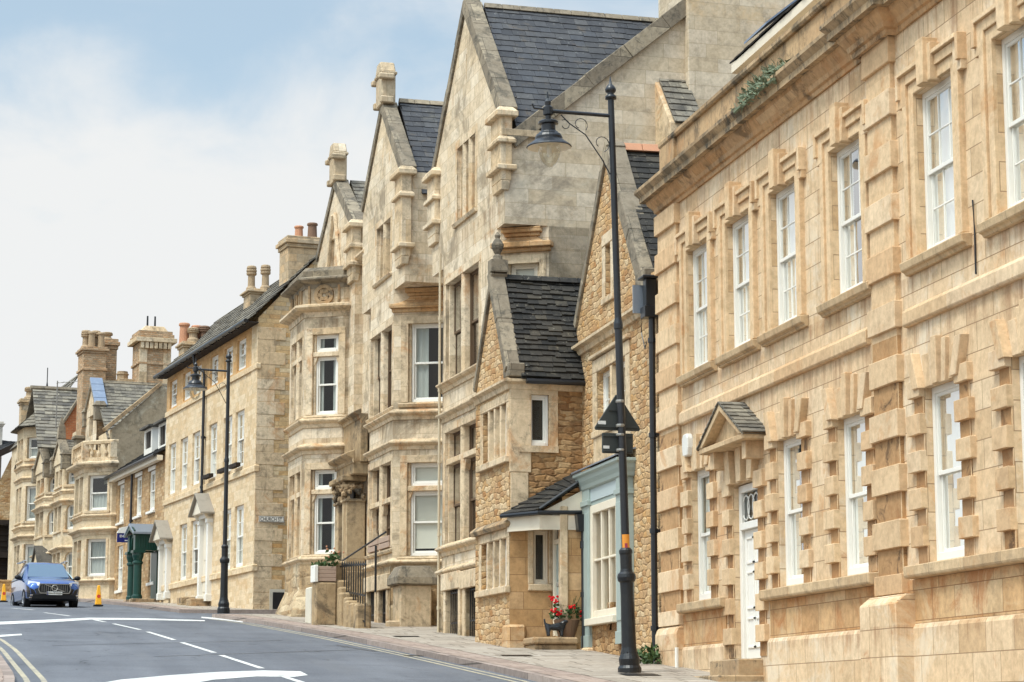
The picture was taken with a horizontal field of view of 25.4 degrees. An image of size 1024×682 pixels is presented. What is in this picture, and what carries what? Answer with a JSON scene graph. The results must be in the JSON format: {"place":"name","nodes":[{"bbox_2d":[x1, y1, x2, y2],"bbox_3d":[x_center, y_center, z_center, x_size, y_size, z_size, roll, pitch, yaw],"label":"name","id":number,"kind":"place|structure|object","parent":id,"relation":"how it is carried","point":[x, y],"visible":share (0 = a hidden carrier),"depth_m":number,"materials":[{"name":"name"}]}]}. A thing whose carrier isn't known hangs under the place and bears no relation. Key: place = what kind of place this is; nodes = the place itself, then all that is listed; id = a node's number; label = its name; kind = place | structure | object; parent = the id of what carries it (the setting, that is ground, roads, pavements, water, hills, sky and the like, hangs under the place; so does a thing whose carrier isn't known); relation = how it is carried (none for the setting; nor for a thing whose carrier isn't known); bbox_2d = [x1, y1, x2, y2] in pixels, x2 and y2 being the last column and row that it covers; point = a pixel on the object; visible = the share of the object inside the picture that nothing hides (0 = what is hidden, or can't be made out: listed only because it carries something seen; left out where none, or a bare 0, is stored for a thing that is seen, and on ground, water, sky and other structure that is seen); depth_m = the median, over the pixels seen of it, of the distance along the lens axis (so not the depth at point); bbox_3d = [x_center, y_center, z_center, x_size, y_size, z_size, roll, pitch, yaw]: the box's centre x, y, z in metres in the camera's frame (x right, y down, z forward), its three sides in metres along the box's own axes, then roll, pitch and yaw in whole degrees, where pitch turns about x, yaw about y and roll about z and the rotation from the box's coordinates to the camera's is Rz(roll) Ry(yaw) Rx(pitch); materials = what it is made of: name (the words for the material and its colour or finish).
{"place":"outdoors","nodes":[
{"label":"outdoors","id":0,"kind":"place"},
{"bbox_2d":[6,592,192,608],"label":"paving setts","id":1,"kind":"structure","parent":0,"point":[140,603],"depth_m":82.40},
{"bbox_2d":[104,599,276,609],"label":"pavement","id":2,"kind":"structure","parent":0,"point":[195,607],"depth_m":78.59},
{"bbox_2d":[183,351,231,613],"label":"street lamp","id":3,"kind":"object","parent":2,"relation":"on","point":[195,384],"visible":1,"depth_m":72.82,"materials":[{"name":"black metal"}]},
{"bbox_2d":[125,609,288,620],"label":"side road","id":4,"kind":"structure","parent":0,"point":[184,616],"depth_m":71.40,"materials":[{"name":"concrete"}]},
{"bbox_2d":[179,609,276,613],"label":"kerb","id":5,"kind":"structure","parent":4,"relation":"on","point":[231,611],"depth_m":73.57,"materials":[{"name":"stone"}]},
{"bbox_2d":[0,595,536,681],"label":"road","id":6,"kind":"structure","parent":0,"point":[73,654],"depth_m":45.89,"materials":[{"name":"asphalt"}]},
{"bbox_2d":[0,647,29,681],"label":"road marking","id":7,"kind":"object","parent":6,"relation":"on","point":[16,667],"visible":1,"depth_m":39.59,"materials":[{"name":"yellow paint"}]},
{"bbox_2d":[0,638,46,681],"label":"road marking","id":8,"kind":"object","parent":6,"relation":"on","point":[32,668],"visible":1,"depth_m":40.83,"materials":[{"name":"yellow paint"}]},
{"bbox_2d":[11,560,80,606],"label":"car","id":9,"kind":"object","parent":6,"relation":"on","point":[41,583],"visible":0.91,"depth_m":80.75,"materials":[{"name":"blue paint"}]},
{"bbox_2d":[0,592,178,612],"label":"kerb","id":10,"kind":"structure","parent":6,"relation":"on","point":[135,605],"depth_m":83.37,"materials":[{"name":"stone"}]},
{"bbox_2d":[0,618,204,623],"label":"road marking","id":11,"kind":"object","parent":6,"relation":"on","point":[36,621],"visible":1,"depth_m":65.30,"materials":[{"name":"white paint"}]},
{"bbox_2d":[110,670,306,681],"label":"road marking","id":12,"kind":"object","parent":6,"relation":"on","point":[198,677],"visible":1,"depth_m":37.39,"materials":[{"name":"white paint"}]},
{"bbox_2d":[214,619,515,681],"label":"road marking","id":13,"kind":"object","parent":6,"relation":"on","point":[388,652],"visible":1,"depth_m":46.17,"materials":[{"name":"yellow paint"}]},
{"bbox_2d":[242,622,527,681],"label":"road marking","id":14,"kind":"object","parent":6,"relation":"on","point":[403,653],"visible":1,"depth_m":45.42,"materials":[{"name":"yellow paint"}]},
{"bbox_2d":[3,634,614,681],"bbox_3d":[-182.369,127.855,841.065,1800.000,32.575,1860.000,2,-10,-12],"label":"ground","id":15,"kind":"structure","parent":0,"point":[488,662],"depth_m":46.03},
{"bbox_2d":[0,421,14,579],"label":"stone building","id":16,"kind":"structure","parent":15,"relation":"on","point":[5,478],"depth_m":128.97,"materials":[{"name":"stone"}]},
{"bbox_2d":[0,654,14,681],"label":"kerb","id":17,"kind":"structure","parent":15,"relation":"on","point":[7,671],"depth_m":35.94,"materials":[{"name":"stone"}]},
{"bbox_2d":[7,375,77,579],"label":"terrace house","id":18,"kind":"structure","parent":15,"relation":"on","point":[24,448],"depth_m":112.16,"materials":[{"name":"beige stone"}]},
{"bbox_2d":[25,544,33,563],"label":"window","id":19,"kind":"structure","parent":18,"relation":"in","point":[29,548],"depth_m":111.26,"materials":[{"name":"white paint"}]},
{"bbox_2d":[26,486,35,520],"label":"window","id":20,"kind":"structure","parent":18,"relation":"in","point":[31,492],"depth_m":111.67,"materials":[{"name":"white paint"}]},
{"bbox_2d":[29,437,37,457],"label":"window","id":21,"kind":"structure","parent":18,"relation":"in","point":[33,451],"depth_m":112.08,"materials":[{"name":"white paint"}]},
{"bbox_2d":[14,385,96,576],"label":"terrace house","id":22,"kind":"structure","parent":15,"relation":"on","point":[52,479],"depth_m":107.54,"materials":[{"name":"beige stone"}]},
{"bbox_2d":[66,316,176,601],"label":"terrace house","id":23,"kind":"structure","parent":15,"relation":"on","point":[114,415],"depth_m":99.00,"materials":[{"name":"beige stone"}]},
{"bbox_2d":[88,539,105,575],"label":"window","id":24,"kind":"structure","parent":23,"relation":"in","point":[96,547],"depth_m":96.55,"materials":[{"name":"white paint"}]},
{"bbox_2d":[89,475,107,510],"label":"window","id":25,"kind":"structure","parent":23,"relation":"in","point":[98,500],"depth_m":96.97,"materials":[{"name":"white paint"}]},
{"bbox_2d":[93,478,105,492],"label":"window pane","id":26,"kind":"structure","parent":23,"relation":"in","point":[98,486],"depth_m":97.47,"materials":[{"name":"grey glass"}]},
{"bbox_2d":[100,418,165,606],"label":"cottage","id":27,"kind":"structure","parent":15,"relation":"on","point":[140,479],"depth_m":90.61,"materials":[{"name":"brown stone"}]},
{"bbox_2d":[118,545,122,589],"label":"window","id":28,"kind":"structure","parent":27,"relation":"in","point":[120,547],"depth_m":95.33,"materials":[{"name":"white paint"}]},
{"bbox_2d":[119,484,123,521],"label":"window","id":29,"kind":"structure","parent":27,"relation":"in","point":[122,486],"depth_m":95.87,"materials":[{"name":"white paint"}]},
{"bbox_2d":[117,526,127,542],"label":"hanging sign","id":30,"kind":"object","parent":27,"relation":"attached to","point":[120,534],"visible":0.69,"depth_m":89.94,"materials":[{"name":"metal"}]},
{"bbox_2d":[137,476,141,514],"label":"window","id":31,"kind":"structure","parent":27,"relation":"in","point":[139,489],"depth_m":92.67,"materials":[{"name":"white paint"}]},
{"bbox_2d":[150,551,157,598],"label":"front door","id":32,"kind":"structure","parent":27,"relation":"in","point":[154,555],"depth_m":88.47,"materials":[{"name":"green paint"}]},
{"bbox_2d":[150,470,164,509],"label":"window","id":33,"kind":"structure","parent":27,"relation":"in","point":[152,494],"depth_m":90.34,"materials":[{"name":"white paint"}]},
{"bbox_2d":[149,222,319,608],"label":"corner house","id":34,"kind":"structure","parent":15,"relation":"on","point":[251,334],"depth_m":78.48,"materials":[{"name":"beige stone"}]},
{"bbox_2d":[170,443,175,493],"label":"window","id":35,"kind":"structure","parent":34,"relation":"in","point":[173,447],"depth_m":87.27,"materials":[{"name":"white paint"}]},
{"bbox_2d":[171,380,176,407],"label":"window","id":36,"kind":"structure","parent":34,"relation":"in","point":[174,384],"depth_m":87.82,"materials":[{"name":"white paint"}]},
{"bbox_2d":[180,524,186,580],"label":"window","id":37,"kind":"structure","parent":34,"relation":"in","point":[184,527],"depth_m":84.79,"materials":[{"name":"white paint"}]},
{"bbox_2d":[181,437,187,489],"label":"window","id":38,"kind":"structure","parent":34,"relation":"in","point":[185,441],"depth_m":85.47,"materials":[{"name":"white paint"}]},
{"bbox_2d":[192,521,197,577],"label":"window","id":39,"kind":"structure","parent":34,"relation":"in","point":[195,528],"depth_m":83.15,"materials":[{"name":"white paint"}]},
{"bbox_2d":[193,431,199,484],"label":"window","id":40,"kind":"structure","parent":34,"relation":"in","point":[197,435],"depth_m":83.70,"materials":[{"name":"white paint"}]},
{"bbox_2d":[202,520,205,597],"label":"front door","id":41,"kind":"structure","parent":34,"relation":"in","point":[204,546],"depth_m":80.96,"materials":[{"name":"beige paint"}]},
{"bbox_2d":[210,423,216,478],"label":"window","id":42,"kind":"structure","parent":34,"relation":"in","point":[214,427],"depth_m":81.34,"materials":[{"name":"white paint"}]},
{"bbox_2d":[212,355,217,384],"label":"window","id":43,"kind":"structure","parent":34,"relation":"in","point":[215,359],"depth_m":81.84,"materials":[{"name":"white paint"}]},
{"bbox_2d":[227,509,230,568],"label":"window","id":44,"kind":"structure","parent":34,"relation":"in","point":[229,511],"depth_m":78.61,"materials":[{"name":"white paint"}]},
{"bbox_2d":[229,416,231,470],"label":"window","id":45,"kind":"structure","parent":34,"relation":"in","point":[230,418],"depth_m":79.15,"materials":[{"name":"white paint"}]},
{"bbox_2d":[236,505,243,567],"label":"window","id":46,"kind":"structure","parent":34,"relation":"in","point":[240,509],"depth_m":77.18,"materials":[{"name":"white paint"}]},
{"bbox_2d":[237,410,244,467],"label":"window","id":47,"kind":"structure","parent":34,"relation":"in","point":[240,442],"depth_m":77.81,"materials":[{"name":"white paint"}]},
{"bbox_2d":[239,338,245,370],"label":"window","id":48,"kind":"structure","parent":34,"relation":"in","point":[242,353],"depth_m":78.22,"materials":[{"name":"white paint"}]},
{"bbox_2d":[259,516,283,522],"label":"street sign","id":49,"kind":"object","parent":34,"relation":"attached to","point":[271,519],"visible":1,"depth_m":75.08,"materials":[{"name":"metal"}]},
{"bbox_2d":[269,589,284,608],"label":"window","id":50,"kind":"structure","parent":34,"relation":"in","point":[276,595],"depth_m":74.71,"materials":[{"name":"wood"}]},
{"bbox_2d":[305,587,311,627],"bbox_3d":[-5.458,7.349,61.947,0.220,1.273,0.700,3,-10,-16],"label":"gate post","id":51,"kind":"object","parent":15,"relation":"on","point":[308,607],"visible":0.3,"depth_m":61.79,"materials":[{"name":"stone"}]},
{"bbox_2d":[275,143,370,626],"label":"gabled house","id":52,"kind":"structure","parent":15,"relation":"on","point":[326,320],"depth_m":68.02,"materials":[{"name":"beige stone"}]},
{"bbox_2d":[314,494,334,553],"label":"window","id":53,"kind":"structure","parent":52,"relation":"in","point":[318,522],"depth_m":67.63,"materials":[{"name":"white paint"}]},
{"bbox_2d":[315,470,336,489],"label":"window","id":54,"kind":"structure","parent":52,"relation":"in","point":[319,485],"depth_m":67.81,"materials":[{"name":"white paint"}]},
{"bbox_2d":[322,498,331,549],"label":"window","id":55,"kind":"structure","parent":52,"relation":"in","point":[327,502],"depth_m":68.03,"materials":[{"name":"glass"}]},
{"bbox_2d":[316,356,337,414],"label":"window","id":56,"kind":"structure","parent":52,"relation":"in","point":[320,384],"depth_m":68.28,"materials":[{"name":"white paint"}]},
{"bbox_2d":[317,334,337,351],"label":"window","id":57,"kind":"structure","parent":52,"relation":"in","point":[320,338],"depth_m":68.46,"materials":[{"name":"white paint"}]},
{"bbox_2d":[324,360,333,410],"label":"window pane","id":58,"kind":"structure","parent":52,"relation":"in","point":[328,365],"depth_m":68.71,"materials":[{"name":"glass"}]},
{"bbox_2d":[312,582,336,631],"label":"garden pier","id":59,"kind":"structure","parent":15,"relation":"on","point":[324,595],"depth_m":60.28,"materials":[{"name":"stone"}]},
{"bbox_2d":[310,546,343,582],"bbox_3d":[-4.933,5.946,60.705,0.906,0.996,0.531,6,-11,-31],"label":"planter box","id":60,"kind":"object","parent":59,"relation":"on","point":[322,572],"visible":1,"depth_m":60.48,"materials":[{"name":"white paint"}]},
{"bbox_2d":[327,561,370,638],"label":"garden wall","id":61,"kind":"structure","parent":15,"relation":"on","point":[349,611],"depth_m":58.99,"materials":[{"name":"stone"}]},
{"bbox_2d":[340,531,386,626],"bbox_3d":[-4.161,6.442,60.318,0.551,2.433,5.019,3,-10,-16],"label":"railing","id":62,"kind":"object","parent":61,"relation":"on","point":[349,565],"visible":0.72,"depth_m":58.80,"materials":[{"name":"black metal"}]},
{"bbox_2d":[212,614,575,681],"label":"kerb","id":63,"kind":"structure","parent":15,"relation":"on","point":[523,674],"depth_m":46.26,"materials":[{"name":"stone"}]},
{"bbox_2d":[361,62,443,637],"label":"gabled house","id":64,"kind":"structure","parent":15,"relation":"on","point":[400,294],"depth_m":62.26,"materials":[{"name":"stone"}]},
{"bbox_2d":[378,338,380,412],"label":"window","id":65,"kind":"structure","parent":64,"relation":"in","point":[379,340],"depth_m":64.95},
{"bbox_2d":[388,330,391,407],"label":"window","id":66,"kind":"structure","parent":64,"relation":"in","point":[390,332],"depth_m":63.60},
{"bbox_2d":[410,491,441,555],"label":"window","id":67,"kind":"structure","parent":64,"relation":"in","point":[424,504],"depth_m":61.58,"materials":[{"name":"white paint"}]},
{"bbox_2d":[411,463,441,485],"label":"window","id":68,"kind":"structure","parent":64,"relation":"in","point":[422,474],"depth_m":61.76,"materials":[{"name":"glass"}]},
{"bbox_2d":[412,323,442,401],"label":"window","id":69,"kind":"structure","parent":64,"relation":"in","point":[425,337],"depth_m":62.38,"materials":[{"name":"white paint"}]},
{"bbox_2d":[223,614,613,681],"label":"paving setts","id":70,"kind":"structure","parent":15,"relation":"on","point":[552,672],"depth_m":44.62,"materials":[{"name":"stone"}]},
{"bbox_2d":[469,232,585,664],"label":"little house","id":71,"kind":"structure","parent":15,"relation":"on","point":[526,399],"depth_m":48.51,"materials":[{"name":"beige stone"}]},
{"bbox_2d":[505,535,542,585],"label":"window","id":72,"kind":"structure","parent":71,"relation":"in","point":[539,538],"depth_m":48.11,"materials":[{"name":"glass"}]},
{"bbox_2d":[532,400,541,439],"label":"window","id":73,"kind":"structure","parent":71,"relation":"in","point":[536,404],"depth_m":48.59,"materials":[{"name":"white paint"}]},
{"bbox_2d":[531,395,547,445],"bbox_3d":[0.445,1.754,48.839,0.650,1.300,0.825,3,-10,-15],"label":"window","id":74,"kind":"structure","parent":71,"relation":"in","point":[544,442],"depth_m":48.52,"materials":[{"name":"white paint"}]},
{"bbox_2d":[533,531,547,583],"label":"window","id":75,"kind":"structure","parent":71,"relation":"in","point":[545,534],"depth_m":48.07,"materials":[{"name":"beige paint"}]},
{"bbox_2d":[544,619,567,635],"bbox_3d":[0.899,5.893,46.795,0.512,0.359,0.158,2,-10,-12],"label":"dog figurine","id":76,"kind":"object","parent":71,"relation":"on","point":[559,626],"visible":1,"depth_m":46.74,"materials":[{"name":"black paint"}]},
{"bbox_2d":[548,595,581,636],"bbox_3d":[1.190,5.704,47.091,0.996,0.865,0.676,2,-10,-12],"label":"flower pot","id":77,"kind":"object","parent":71,"relation":"on","point":[570,628],"visible":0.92,"depth_m":46.89,"materials":[{"name":"brown ceramic"}]},
{"bbox_2d":[422,0,793,636],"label":"gabled house","id":78,"kind":"structure","parent":15,"relation":"on","point":[487,176],"depth_m":54.05,"materials":[{"name":"stone"}]},
{"bbox_2d":[453,463,459,540],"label":"window","id":79,"kind":"structure","parent":78,"relation":"in","point":[456,467],"depth_m":55.90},
{"bbox_2d":[453,431,459,456],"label":"window","id":80,"kind":"structure","parent":78,"relation":"in","point":[457,434],"depth_m":56.15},
{"bbox_2d":[454,280,460,373],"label":"window","id":81,"kind":"structure","parent":78,"relation":"in","point":[457,287],"depth_m":56.60,"materials":[{"name":"glass"}]},
{"bbox_2d":[469,457,475,536],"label":"window","id":82,"kind":"structure","parent":78,"relation":"in","point":[472,472],"depth_m":54.49,"materials":[{"name":"glass"}]},
{"bbox_2d":[469,423,475,449],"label":"window","id":83,"kind":"structure","parent":78,"relation":"in","point":[472,428],"depth_m":54.74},
{"bbox_2d":[470,268,478,365],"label":"window","id":84,"kind":"structure","parent":78,"relation":"in","point":[474,276],"depth_m":55.10,"materials":[{"name":"glass"}]},
{"bbox_2d":[511,264,536,275],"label":"window","id":85,"kind":"structure","parent":78,"relation":"in","point":[526,269],"depth_m":52.53,"materials":[{"name":"beige paint"}]},
{"bbox_2d":[571,141,661,661],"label":"shop","id":86,"kind":"structure","parent":15,"relation":"on","point":[637,167],"depth_m":45.60,"materials":[{"name":"beige stone"}]},
{"bbox_2d":[584,497,616,625],"bbox_3d":[1.910,4.437,45.620,0.410,2.461,2.249,2,-10,-12],"label":"shop window","id":87,"kind":"structure","parent":86,"relation":"in","point":[603,514],"depth_m":45.93,"materials":[{"name":"beige paint"}]},
{"bbox_2d":[603,370,609,411],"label":"window","id":88,"kind":"structure","parent":86,"relation":"in","point":[606,376],"depth_m":47.41,"materials":[{"name":"white paint"}]},
{"bbox_2d":[634,0,1023,681],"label":"townhouse","id":89,"kind":"structure","parent":15,"relation":"on","point":[838,230],"depth_m":32.72,"materials":[{"name":"stone"}]},
{"bbox_2d":[693,243,707,368],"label":"window","id":90,"kind":"structure","parent":89,"relation":"in","point":[700,254],"depth_m":40.51,"materials":[{"name":"glass"}]},
{"bbox_2d":[697,469,757,599],"bbox_3d":[3.770,3.360,39.577,0.825,2.480,1.300,2,-10,-12],"label":"window","id":91,"kind":"structure","parent":89,"relation":"in","point":[703,504],"depth_m":39.90,"materials":[{"name":"white paint"}]},
{"bbox_2d":[733,214,749,347],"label":"window","id":92,"kind":"structure","parent":89,"relation":"in","point":[741,294],"depth_m":38.23,"materials":[{"name":"glass"}]},
{"bbox_2d":[739,483,760,658],"bbox_3d":[4.131,3.739,37.024,0.530,2.866,1.300,2,-10,-12],"label":"front door","id":93,"kind":"structure","parent":89,"relation":"in","point":[750,649],"depth_m":37.29,"materials":[{"name":"white paint"}]},
{"bbox_2d":[731,69,776,113],"bbox_3d":[3.808,-3.933,36.108,0.320,0.317,2.200,2,-10,-12],"label":"weed","id":94,"kind":"object","parent":89,"relation":"on","point":[750,96],"visible":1,"depth_m":35.98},
{"bbox_2d":[737,58,791,100],"bbox_3d":[4.051,-4.195,36.719,0.415,0.435,2.538,2,-10,-12],"label":"weed","id":95,"kind":"object","parent":89,"relation":"on","point":[770,71],"visible":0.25,"depth_m":36.52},
{"bbox_2d":[776,183,796,324],"bbox_3d":[4.739,-1.336,35.717,0.825,2.420,1.480,2,-10,-12],"label":"window","id":96,"kind":"structure","parent":89,"relation":"in","point":[785,199],"depth_m":35.99,"materials":[{"name":"glass"}]},
{"bbox_2d":[783,437,803,585],"bbox_3d":[4.757,2.617,35.037,0.825,2.480,1.350,2,-10,-12],"label":"window","id":97,"kind":"structure","parent":89,"relation":"in","point":[792,477],"depth_m":35.29,"materials":[{"name":"white paint"}]},
{"bbox_2d":[837,138,862,293],"bbox_3d":[5.326,-1.778,33.015,0.825,2.420,1.480,2,-10,-12],"label":"window","id":98,"kind":"structure","parent":89,"relation":"in","point":[848,163],"depth_m":33.25,"materials":[{"name":"glass"}]},
{"bbox_2d":[844,414,868,575],"bbox_3d":[5.323,2.190,32.432,0.825,2.480,1.350,2,-10,-12],"label":"window","id":99,"kind":"structure","parent":89,"relation":"in","point":[856,494],"depth_m":32.67,"materials":[{"name":"white paint"}]},
{"bbox_2d":[922,75,954,249],"bbox_3d":[6.018,-2.299,29.831,0.825,2.420,1.480,2,-10,-12],"label":"window","id":100,"kind":"structure","parent":89,"relation":"in","point":[936,102],"depth_m":30.03,"materials":[{"name":"glass"}]},
{"bbox_2d":[932,381,963,560],"bbox_3d":[6.014,1.668,29.248,0.825,2.480,1.350,2,-10,-12],"label":"window","id":101,"kind":"structure","parent":89,"relation":"in","point":[947,470],"depth_m":29.46,"materials":[{"name":"white paint"}]},
{"bbox_2d":[1001,25,1023,208],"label":"window","id":102,"kind":"structure","parent":89,"relation":"in","point":[1013,44],"depth_m":27.74,"materials":[{"name":"glass"}]},
{"bbox_2d":[1019,356,1023,480],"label":"window","id":103,"kind":"structure","parent":89,"relation":"in","point":[1021,359],"depth_m":27.17,"materials":[{"name":"white paint"}]},
{"bbox_2d":[0,0,658,476],"label":"sky","id":104,"kind":"structure","parent":0,"point":[153,153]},
{"bbox_2d":[242,614,717,681],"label":"pavement","id":105,"kind":"structure","parent":0,"point":[601,665],"depth_m":44.04,"materials":[{"name":"stone"}]},
{"bbox_2d":[526,77,641,672],"bbox_3d":[1.199,0.492,38.850,1.746,10.417,0.792,1,-9,-15],"label":"street lamp","id":106,"kind":"object","parent":105,"relation":"on","point":[549,140],"visible":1,"depth_m":39.01,"materials":[{"name":"black metal"}]},
{"bbox_2d":[595,395,639,430],"bbox_3d":[1.833,1.215,38.948,0.816,0.618,0.233,2,-10,-15],"label":"warning sign","id":107,"kind":"object","parent":106,"relation":"attached to","point":[608,420],"visible":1,"depth_m":39.00,"materials":[{"name":"metal"}]},
{"bbox_2d":[602,433,632,453],"bbox_3d":[1.833,1.737,38.862,0.560,0.352,0.233,2,-10,-15],"label":"sign plate","id":108,"kind":"object","parent":106,"relation":"attached to","point":[609,442],"visible":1,"depth_m":38.92,"materials":[{"name":"metal"}]},
{"bbox_2d":[637,643,662,663],"bbox_3d":[2.506,5.716,41.345,0.613,0.516,0.920,2,-10,-12],"label":"weed","id":109,"kind":"object","parent":105,"relation":"on","point":[650,655],"visible":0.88,"depth_m":41.17,"materials":[{"name":"green plant"}]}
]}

